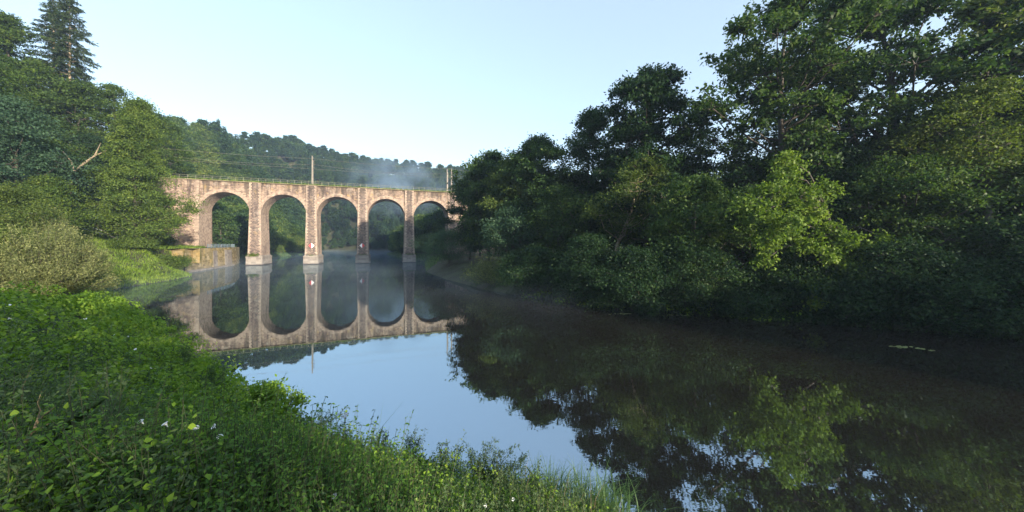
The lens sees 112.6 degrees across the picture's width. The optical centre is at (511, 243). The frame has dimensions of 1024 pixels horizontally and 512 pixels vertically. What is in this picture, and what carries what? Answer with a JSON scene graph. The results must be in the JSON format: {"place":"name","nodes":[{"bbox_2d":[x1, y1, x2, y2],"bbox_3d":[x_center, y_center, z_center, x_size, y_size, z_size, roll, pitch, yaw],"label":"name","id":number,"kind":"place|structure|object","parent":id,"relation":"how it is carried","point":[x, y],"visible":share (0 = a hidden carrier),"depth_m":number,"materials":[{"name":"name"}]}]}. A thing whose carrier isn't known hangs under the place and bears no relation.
{"place":"outdoors","nodes":[
{"label":"outdoors","id":0,"kind":"place"},
{"bbox_2d":[0,142,1023,511],"bbox_3d":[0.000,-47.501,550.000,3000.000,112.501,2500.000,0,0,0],"label":"ground","id":1,"kind":"structure","parent":0,"point":[452,272],"depth_m":64.89,"materials":[{"name":"green plant"}]},
{"bbox_2d":[0,9,59,98],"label":"broadleaf tree","id":2,"kind":"object","parent":1,"relation":"on","point":[13,32],"visible":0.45,"depth_m":79.84,"materials":[{"name":"green plant"}]},
{"bbox_2d":[0,49,67,178],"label":"broadleaf tree","id":3,"kind":"object","parent":1,"relation":"on","point":[6,75],"visible":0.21,"depth_m":63.11,"materials":[{"name":"green plant"}]},
{"bbox_2d":[13,395,60,461],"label":"dead branch","id":4,"kind":"object","parent":1,"relation":"on","point":[37,422],"visible":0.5,"depth_m":2.75,"materials":[{"name":"brown wood"}]},
{"bbox_2d":[0,219,77,269],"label":"willow bush","id":5,"kind":"object","parent":1,"relation":"on","point":[5,231],"visible":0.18,"depth_m":30.39,"materials":[{"name":"green plant"}]},
{"bbox_2d":[0,57,86,139],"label":"broadleaf tree","id":6,"kind":"object","parent":1,"relation":"on","point":[50,77],"visible":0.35,"depth_m":80.41,"materials":[{"name":"green plant"}]},
{"bbox_2d":[0,180,87,246],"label":"lit bush","id":7,"kind":"object","parent":1,"relation":"on","point":[11,197],"visible":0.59,"depth_m":41.86,"materials":[{"name":"green plant"}]},
{"bbox_2d":[13,205,82,261],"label":"willow bush","id":8,"kind":"object","parent":1,"relation":"on","point":[53,221],"visible":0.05,"depth_m":43.89,"materials":[{"name":"green plant"}]},
{"bbox_2d":[0,89,99,223],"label":"broadleaf tree","id":9,"kind":"object","parent":1,"relation":"on","point":[15,125],"visible":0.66,"depth_m":56.16,"materials":[{"name":"green plant"}]},
{"bbox_2d":[0,136,100,178],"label":"broadleaf tree","id":10,"kind":"object","parent":1,"relation":"on","point":[71,150],"visible":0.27,"depth_m":70.83,"materials":[{"name":"green plant"}]},
{"bbox_2d":[7,172,104,235],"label":"broadleaf tree","id":11,"kind":"object","parent":1,"relation":"on","point":[47,184],"visible":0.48,"depth_m":56.19,"materials":[{"name":"green plant"}]},
{"bbox_2d":[17,0,95,124],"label":"fir tree","id":12,"kind":"object","parent":1,"relation":"on","point":[50,4],"visible":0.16,"depth_m":90.61,"materials":[{"name":"green plant"}]},
{"bbox_2d":[0,219,123,295],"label":"willow bush","id":13,"kind":"object","parent":1,"relation":"on","point":[60,266],"visible":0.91,"depth_m":29.88,"materials":[{"name":"green plant"}]},
{"bbox_2d":[37,0,105,130],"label":"fir tree","id":14,"kind":"object","parent":1,"relation":"on","point":[64,18],"visible":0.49,"depth_m":87.62,"materials":[{"name":"green plant"}]},
{"bbox_2d":[16,76,126,154],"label":"broadleaf tree","id":15,"kind":"object","parent":1,"relation":"on","point":[75,91],"visible":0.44,"depth_m":81.51,"materials":[{"name":"green plant"}]},
{"bbox_2d":[52,130,117,200],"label":"broadleaf tree","id":16,"kind":"object","parent":1,"relation":"on","point":[84,140],"visible":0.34,"depth_m":77.93,"materials":[{"name":"green plant"}]},
{"bbox_2d":[74,185,122,204],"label":"broadleaf tree","id":17,"kind":"object","parent":1,"relation":"on","point":[89,191],"visible":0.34,"depth_m":78.05,"materials":[{"name":"green plant"}]},
{"bbox_2d":[78,82,141,183],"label":"broadleaf tree","id":18,"kind":"object","parent":1,"relation":"on","point":[116,90],"visible":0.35,"depth_m":84.26,"materials":[{"name":"green plant"}]},
{"bbox_2d":[56,200,204,296],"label":"bank grass","id":19,"kind":"structure","parent":1,"relation":"on","point":[143,272],"depth_m":61.21,"materials":[{"name":"green plant"}]},
{"bbox_2d":[97,234,164,248],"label":"riverside bush","id":20,"kind":"object","parent":1,"relation":"on","point":[131,243],"visible":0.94,"depth_m":62.57,"materials":[{"name":"green plant"}]},
{"bbox_2d":[65,94,209,243],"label":"alder tree","id":21,"kind":"object","parent":1,"relation":"on","point":[136,121],"visible":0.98,"depth_m":66.33,"materials":[{"name":"green plant"}]},
{"bbox_2d":[139,235,180,245],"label":"riverside bush","id":22,"kind":"object","parent":1,"relation":"on","point":[171,240],"visible":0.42,"depth_m":86.05,"materials":[{"name":"green plant"}]},
{"bbox_2d":[134,114,194,211],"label":"broadleaf tree","id":23,"kind":"object","parent":1,"relation":"on","point":[173,152],"visible":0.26,"depth_m":99.48,"materials":[{"name":"green plant"}]},
{"bbox_2d":[150,122,196,178],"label":"broadleaf tree","id":24,"kind":"object","parent":1,"relation":"on","point":[178,167],"visible":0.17,"depth_m":118.26,"materials":[{"name":"green plant"}]},
{"bbox_2d":[153,253,196,268],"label":"riverside bush","id":25,"kind":"object","parent":1,"relation":"on","point":[178,261],"visible":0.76,"depth_m":69.14,"materials":[{"name":"green plant"}]},
{"bbox_2d":[179,343,195,369],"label":"mugwort plant","id":26,"kind":"object","parent":1,"relation":"on","point":[185,355],"visible":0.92,"depth_m":15.17,"materials":[{"name":"green plant"}]},
{"bbox_2d":[176,159,198,177],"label":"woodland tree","id":27,"kind":"object","parent":1,"relation":"on","point":[188,174],"visible":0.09,"depth_m":149.64,"materials":[{"name":"green plant"}]},
{"bbox_2d":[184,129,210,158],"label":"woodland tree","id":28,"kind":"object","parent":1,"relation":"on","point":[193,135],"visible":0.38,"depth_m":183.64,"materials":[{"name":"green plant"}]},
{"bbox_2d":[188,121,209,136],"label":"woodland tree","id":29,"kind":"object","parent":1,"relation":"on","point":[197,125],"visible":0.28,"depth_m":212.73,"materials":[{"name":"green plant"}]},
{"bbox_2d":[190,149,208,164],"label":"woodland tree","id":30,"kind":"object","parent":1,"relation":"on","point":[196,159],"visible":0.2,"depth_m":167.07,"materials":[{"name":"green plant"}]},
{"bbox_2d":[164,247,239,272],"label":"quay wall","id":31,"kind":"structure","parent":1,"relation":"on","point":[209,258],"depth_m":86.82,"materials":[{"name":"stone"}]},
{"bbox_2d":[190,163,222,179],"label":"woodland tree","id":32,"kind":"object","parent":1,"relation":"on","point":[202,169],"visible":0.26,"depth_m":159.32,"materials":[{"name":"green plant"}]},
{"bbox_2d":[197,142,227,169],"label":"woodland tree","id":33,"kind":"object","parent":1,"relation":"on","point":[211,149],"visible":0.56,"depth_m":188.48,"materials":[{"name":"green plant"}]},
{"bbox_2d":[205,362,227,388],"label":"mugwort plant","id":34,"kind":"object","parent":1,"relation":"on","point":[211,378],"visible":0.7,"depth_m":13.10,"materials":[{"name":"green plant"}]},
{"bbox_2d":[200,173,235,201],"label":"woodland tree","id":35,"kind":"object","parent":1,"relation":"on","point":[213,176],"visible":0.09,"depth_m":160.82,"materials":[{"name":"green plant"}]},
{"bbox_2d":[215,137,232,154],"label":"woodland pine","id":36,"kind":"object","parent":1,"relation":"on","point":[224,148],"visible":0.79,"depth_m":215.47,"materials":[{"name":"green plant"}]},
{"bbox_2d":[212,203,240,239],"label":"woodland tree","id":37,"kind":"object","parent":1,"relation":"on","point":[217,207],"visible":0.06,"depth_m":117.57,"materials":[{"name":"green plant"}]},
{"bbox_2d":[212,209,241,246],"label":"woodland tree","id":38,"kind":"object","parent":1,"relation":"on","point":[221,218],"visible":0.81,"depth_m":112.77,"materials":[{"name":"green plant"}]},
{"bbox_2d":[221,155,239,172],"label":"woodland tree","id":39,"kind":"object","parent":1,"relation":"on","point":[232,162],"visible":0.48,"depth_m":200.65,"materials":[{"name":"green plant"}]},
{"bbox_2d":[217,221,248,249],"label":"woodland tree","id":40,"kind":"object","parent":1,"relation":"on","point":[240,243],"visible":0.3,"depth_m":123.93,"materials":[{"name":"green plant"}]},
{"bbox_2d":[226,152,253,171],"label":"woodland tree","id":41,"kind":"object","parent":1,"relation":"on","point":[239,157],"visible":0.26,"depth_m":214.45,"materials":[{"name":"green plant"}]},
{"bbox_2d":[232,212,248,227],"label":"woodland pine","id":42,"kind":"object","parent":1,"relation":"on","point":[242,217],"visible":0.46,"depth_m":139.53,"materials":[{"name":"green plant"}]},
{"bbox_2d":[236,159,255,174],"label":"woodland pine","id":43,"kind":"object","parent":1,"relation":"on","point":[247,163],"visible":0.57,"depth_m":214.31,"materials":[{"name":"green plant"}]},
{"bbox_2d":[238,168,259,180],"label":"woodland tree","id":44,"kind":"object","parent":1,"relation":"on","point":[246,174],"visible":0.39,"depth_m":202.17,"materials":[{"name":"green plant"}]},
{"bbox_2d":[229,374,315,432],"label":"elder bush","id":45,"kind":"object","parent":1,"relation":"on","point":[273,386],"visible":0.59,"depth_m":10.51,"materials":[{"name":"green plant"}]},
{"bbox_2d":[269,230,281,250],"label":"woodland tree","id":46,"kind":"object","parent":1,"relation":"on","point":[272,239],"visible":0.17,"depth_m":157.79,"materials":[{"name":"green plant"}]},
{"bbox_2d":[269,208,288,227],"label":"woodland tree","id":47,"kind":"object","parent":1,"relation":"on","point":[277,215],"visible":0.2,"depth_m":194.97,"materials":[{"name":"green plant"}]},
{"bbox_2d":[286,238,297,252],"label":"woodland tree","id":48,"kind":"object","parent":1,"relation":"on","point":[291,247],"visible":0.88,"depth_m":188.68,"materials":[{"name":"green plant"}]},
{"bbox_2d":[287,222,302,236],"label":"woodland tree","id":49,"kind":"object","parent":1,"relation":"on","point":[294,228],"visible":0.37,"depth_m":204.63,"materials":[{"name":"green plant"}]},
{"bbox_2d":[292,235,304,253],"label":"woodland tree","id":50,"kind":"object","parent":1,"relation":"on","point":[299,240],"visible":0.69,"depth_m":199.02,"materials":[{"name":"green plant"}]},
{"bbox_2d":[0,297,624,511],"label":"feathery weeds","id":51,"kind":"object","parent":1,"relation":"on","point":[7,460],"visible":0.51,"depth_m":3.07,"materials":[{"name":"green plant"}]},
{"bbox_2d":[130,174,494,264],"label":"stone viaduct","id":52,"kind":"object","parent":1,"relation":"on","point":[260,199],"visible":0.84,"depth_m":108.36,"materials":[{"name":"beige stone"}]},
{"bbox_2d":[156,176,450,192],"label":"coping weeds","id":53,"kind":"object","parent":52,"relation":"on","point":[304,183],"visible":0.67,"depth_m":108.09,"materials":[{"name":"green plant"}]},
{"bbox_2d":[300,406,349,428],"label":"mugwort plant","id":54,"kind":"object","parent":1,"relation":"on","point":[330,416],"visible":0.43,"depth_m":10.10,"materials":[{"name":"green plant"}]},
{"bbox_2d":[187,119,482,249],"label":"wood","id":55,"kind":"object","parent":1,"relation":"on","point":[292,147],"visible":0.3,"depth_m":338.31,"materials":[{"name":"green plant"}]},
{"bbox_2d":[240,250,441,270],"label":"distant bank growth","id":56,"kind":"object","parent":1,"relation":"on","point":[428,264],"visible":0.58,"depth_m":133.96,"materials":[{"name":"green plant"}]},
{"bbox_2d":[0,285,779,511],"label":"nettle bed","id":57,"kind":"object","parent":1,"relation":"on","point":[283,478],"visible":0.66,"depth_m":2.47,"materials":[{"name":"green plant"}]},
{"bbox_2d":[391,232,402,252],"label":"woodland tree","id":58,"kind":"object","parent":1,"relation":"on","point":[395,238],"visible":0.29,"depth_m":162.79,"materials":[{"name":"green plant"}]},
{"bbox_2d":[0,291,794,511],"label":"bank herbs","id":59,"kind":"object","parent":1,"relation":"on","point":[76,417],"visible":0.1,"depth_m":5.13,"materials":[{"name":"green plant"}]},
{"bbox_2d":[0,280,807,511],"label":"bindweed cover","id":60,"kind":"object","parent":1,"relation":"on","point":[88,304],"visible":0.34,"depth_m":10.12,"materials":[{"name":"green plant"}]},
{"bbox_2d":[403,425,424,457],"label":"mugwort plant","id":61,"kind":"object","parent":1,"relation":"on","point":[410,440],"visible":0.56,"depth_m":8.89,"materials":[{"name":"green plant"}]},
{"bbox_2d":[421,207,444,249],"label":"woodland tree","id":62,"kind":"object","parent":1,"relation":"on","point":[436,215],"visible":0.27,"depth_m":142.99,"materials":[{"name":"green plant"}]},
{"bbox_2d":[408,226,480,265],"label":"riverside bush","id":63,"kind":"object","parent":1,"relation":"on","point":[444,235],"visible":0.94,"depth_m":73.02,"materials":[{"name":"green plant"}]},
{"bbox_2d":[436,439,469,473],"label":"mugwort plant","id":64,"kind":"object","parent":1,"relation":"on","point":[446,444],"visible":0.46,"depth_m":8.65,"materials":[{"name":"green plant"}]},
{"bbox_2d":[434,184,486,259],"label":"broadleaf tree","id":65,"kind":"object","parent":1,"relation":"on","point":[452,209],"visible":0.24,"depth_m":87.07,"materials":[{"name":"green plant"}]},
{"bbox_2d":[447,149,507,261],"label":"broadleaf tree","id":66,"kind":"object","parent":1,"relation":"on","point":[479,167],"visible":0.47,"depth_m":69.60,"materials":[{"name":"green plant"}]},
{"bbox_2d":[459,255,513,284],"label":"riverside bush","id":67,"kind":"object","parent":1,"relation":"on","point":[483,275],"visible":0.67,"depth_m":48.79,"materials":[{"name":"green plant"}]},
{"bbox_2d":[465,437,528,489],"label":"mugwort plant","id":68,"kind":"object","parent":1,"relation":"on","point":[487,458],"visible":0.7,"depth_m":8.27,"materials":[{"name":"green plant"}]},
{"bbox_2d":[476,153,539,252],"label":"broadleaf tree","id":69,"kind":"object","parent":1,"relation":"on","point":[489,203],"visible":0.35,"depth_m":62.86,"materials":[{"name":"green plant"}]},
{"bbox_2d":[473,198,553,265],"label":"broadleaf tree","id":70,"kind":"object","parent":1,"relation":"on","point":[511,221],"visible":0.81,"depth_m":54.25,"materials":[{"name":"green plant"}]},
{"bbox_2d":[482,132,594,247],"bbox_3d":[6.295,-7.549,62.213,19.604,25.087,21.016,0,0,-28],"label":"broadleaf tree","id":71,"kind":"object","parent":1,"relation":"on","point":[534,152],"visible":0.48,"depth_m":58.28,"materials":[{"name":"green plant"}]},
{"bbox_2d":[492,241,585,296],"bbox_3d":[3.626,3.496,41.988,13.045,7.818,11.058,0,0,0],"label":"riverside bush","id":72,"kind":"object","parent":1,"relation":"on","point":[533,261],"visible":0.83,"depth_m":40.68,"materials":[{"name":"green plant"}]},
{"bbox_2d":[509,451,614,508],"bbox_3d":[1.168,5.813,8.374,2.828,1.052,2.631,0,0,0],"label":"sedge tuft","id":73,"kind":"object","parent":1,"relation":"on","point":[556,482],"visible":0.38,"depth_m":8.44,"materials":[{"name":"green plant"}]},
{"bbox_2d":[520,183,612,268],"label":"broadleaf tree","id":74,"kind":"object","parent":1,"relation":"on","point":[562,197],"visible":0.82,"depth_m":49.97,"materials":[{"name":"green plant"}]},
{"bbox_2d":[549,105,621,235],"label":"broadleaf tree","id":75,"kind":"object","parent":1,"relation":"on","point":[578,148],"visible":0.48,"depth_m":55.70,"materials":[{"name":"green plant"}]},
{"bbox_2d":[543,228,628,305],"bbox_3d":[8.341,3.037,36.586,10.380,9.356,10.482,0,0,0],"label":"riverside bush","id":76,"kind":"object","parent":1,"relation":"on","point":[585,253],"visible":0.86,"depth_m":35.67,"materials":[{"name":"green plant"}]},
{"bbox_2d":[566,193,642,262],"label":"tree","id":77,"kind":"object","parent":1,"relation":"on","point":[594,228],"visible":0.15,"depth_m":50.23,"materials":[{"name":"green plant"}]},
{"bbox_2d":[547,456,685,511],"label":"sedge tuft","id":78,"kind":"object","parent":1,"relation":"on","point":[604,492],"visible":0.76,"depth_m":8.01,"materials":[{"name":"green plant"}]},
{"bbox_2d":[575,152,678,268],"bbox_3d":[15.763,-2.866,43.844,13.687,16.498,14.384,0,0,26],"label":"leaning tree","id":79,"kind":"object","parent":1,"relation":"on","point":[628,177],"visible":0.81,"depth_m":41.99,"materials":[{"name":"green plant"}]},
{"bbox_2d":[579,240,686,316],"bbox_3d":[11.613,3.946,33.686,10.900,8.608,10.865,0,0,26],"label":"riverside bush","id":80,"kind":"object","parent":1,"relation":"on","point":[624,289],"visible":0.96,"depth_m":32.02,"materials":[{"name":"green plant"}]},
{"bbox_2d":[630,213,686,250],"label":"tree","id":81,"kind":"object","parent":1,"relation":"on","point":[642,243],"visible":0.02,"depth_m":48.65,"materials":[{"name":"green plant"}]},
{"bbox_2d":[585,62,736,250],"bbox_3d":[19.959,-10.486,48.677,19.897,31.633,21.223,0,0,0],"label":"broadleaf tree","id":82,"kind":"object","parent":1,"relation":"on","point":[650,90],"visible":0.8,"depth_m":46.54,"materials":[{"name":"green plant"}]},
{"bbox_2d":[623,234,759,314],"bbox_3d":[16.859,3.278,32.603,10.684,8.567,11.899,0,0,-29],"label":"riverside bush","id":83,"kind":"object","parent":1,"relation":"on","point":[693,268],"visible":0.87,"depth_m":30.85,"materials":[{"name":"green plant"}]},
{"bbox_2d":[634,169,769,274],"bbox_3d":[19.460,-1.045,35.481,12.359,13.044,13.027,0,0,38],"label":"broadleaf tree","id":84,"kind":"object","parent":1,"relation":"on","point":[692,192],"visible":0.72,"depth_m":34.42,"materials":[{"name":"green plant"}]},
{"bbox_2d":[674,124,738,216],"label":"broadleaf tree","id":85,"kind":"object","parent":1,"relation":"on","point":[706,144],"visible":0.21,"depth_m":52.75,"materials":[{"name":"green plant"}]},
{"bbox_2d":[460,279,1023,341],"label":"shore grass","id":86,"kind":"structure","parent":1,"relation":"on","point":[811,315],"depth_m":28.00,"materials":[{"name":"green plant"}]},
{"bbox_2d":[700,269,800,320],"bbox_3d":[20.868,4.872,31.325,8.235,5.116,8.391,0,0,-41],"label":"riverside bush","id":87,"kind":"object","parent":1,"relation":"on","point":[741,301],"visible":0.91,"depth_m":29.49,"materials":[{"name":"green plant"}]},
{"bbox_2d":[696,180,811,274],"bbox_3d":[25.423,-0.791,38.674,13.168,12.365,12.801,0,0,-33],"label":"broadleaf tree","id":88,"kind":"object","parent":1,"relation":"on","point":[747,252],"visible":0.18,"depth_m":36.55,"materials":[{"name":"green plant"}]},
{"bbox_2d":[738,249,851,313],"bbox_3d":[24.692,3.683,30.571,8.817,6.400,10.008,0,0,-31],"label":"riverside bush","id":89,"kind":"object","parent":1,"relation":"on","point":[789,269],"visible":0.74,"depth_m":28.86,"materials":[{"name":"green plant"}]},
{"bbox_2d":[671,0,936,251],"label":"oak tree","id":90,"kind":"object","parent":1,"relation":"on","point":[785,17],"visible":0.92,"depth_m":37.80,"materials":[{"name":"green plant"}]},
{"bbox_2d":[728,115,894,258],"bbox_3d":[45.776,-8.768,57.119,25.432,27.297,29.557,0,0,0],"label":"broadleaf tree","id":91,"kind":"object","parent":1,"relation":"on","point":[765,155],"visible":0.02,"depth_m":56.09,"materials":[{"name":"green plant"}]},
{"bbox_2d":[725,148,904,311],"bbox_3d":[25.286,-1.344,29.010,14.610,13.937,6.163,0,0,-15],"label":"overhanging tree","id":92,"kind":"object","parent":1,"relation":"on","point":[840,243],"visible":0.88,"depth_m":28.39,"materials":[{"name":"green plant"}]},
{"bbox_2d":[763,139,928,266],"bbox_3d":[34.811,-3.264,38.490,16.964,17.236,14.493,0,0,40],"label":"broadleaf tree","id":93,"kind":"object","parent":1,"relation":"on","point":[850,155],"visible":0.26,"depth_m":35.66,"materials":[{"name":"green plant"}]},
{"bbox_2d":[794,256,919,326],"bbox_3d":[28.084,4.142,28.391,8.897,6.377,8.902,0,0,0],"label":"riverside bush","id":94,"kind":"object","parent":1,"relation":"on","point":[863,294],"visible":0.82,"depth_m":26.30,"materials":[{"name":"green plant"}]},
{"bbox_2d":[769,0,1023,186],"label":"oak tree","id":95,"kind":"object","parent":1,"relation":"on","point":[886,61],"visible":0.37,"depth_m":36.28,"materials":[{"name":"green plant"}]},
{"bbox_2d":[803,144,1023,276],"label":"broadleaf tree","id":96,"kind":"object","parent":1,"relation":"on","point":[900,223],"visible":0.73,"depth_m":29.75,"materials":[{"name":"green plant"}]},
{"bbox_2d":[846,233,1023,331],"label":"riverside bush","id":97,"kind":"object","parent":1,"relation":"on","point":[905,262],"visible":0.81,"depth_m":24.70,"materials":[{"name":"green plant"}]},
{"bbox_2d":[902,183,979,261],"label":"tree","id":98,"kind":"object","parent":1,"relation":"on","point":[946,216],"visible":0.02,"depth_m":37.48,"materials":[{"name":"green plant"}]},
{"bbox_2d":[867,72,1023,254],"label":"oak tree","id":99,"kind":"object","parent":1,"relation":"on","point":[980,100],"visible":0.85,"depth_m":30.99,"materials":[{"name":"green plant"}]},
{"bbox_2d":[872,0,1023,259],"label":"oak tree","id":100,"kind":"object","parent":1,"relation":"on","point":[971,6],"visible":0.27,"depth_m":36.41,"materials":[{"name":"green plant"}]},
{"bbox_2d":[892,249,1023,338],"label":"riverside bush","id":101,"kind":"object","parent":1,"relation":"on","point":[1006,315],"visible":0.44,"depth_m":23.14,"materials":[{"name":"green plant"}]},
{"bbox_2d":[929,174,1023,260],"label":"broadleaf tree","id":102,"kind":"object","parent":1,"relation":"on","point":[1020,211],"depth_m":36.33,"materials":[{"name":"green plant"}]},
{"bbox_2d":[931,179,1023,256],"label":"tree","id":103,"kind":"object","parent":1,"relation":"on","point":[1004,213],"visible":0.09,"depth_m":36.15,"materials":[{"name":"green plant"}]},
{"bbox_2d":[946,205,1023,306],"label":"riverside bush","id":104,"kind":"object","parent":1,"relation":"on","point":[1014,244],"visible":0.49,"depth_m":24.80,"materials":[{"name":"green plant"}]},
{"bbox_2d":[0,0,1023,177],"label":"sky","id":105,"kind":"structure","parent":0,"point":[443,82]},
{"bbox_2d":[108,251,1023,511],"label":"river water","id":106,"kind":"structure","parent":0,"point":[693,412],"depth_m":15.76,"materials":[{"name":"blue liquid"}]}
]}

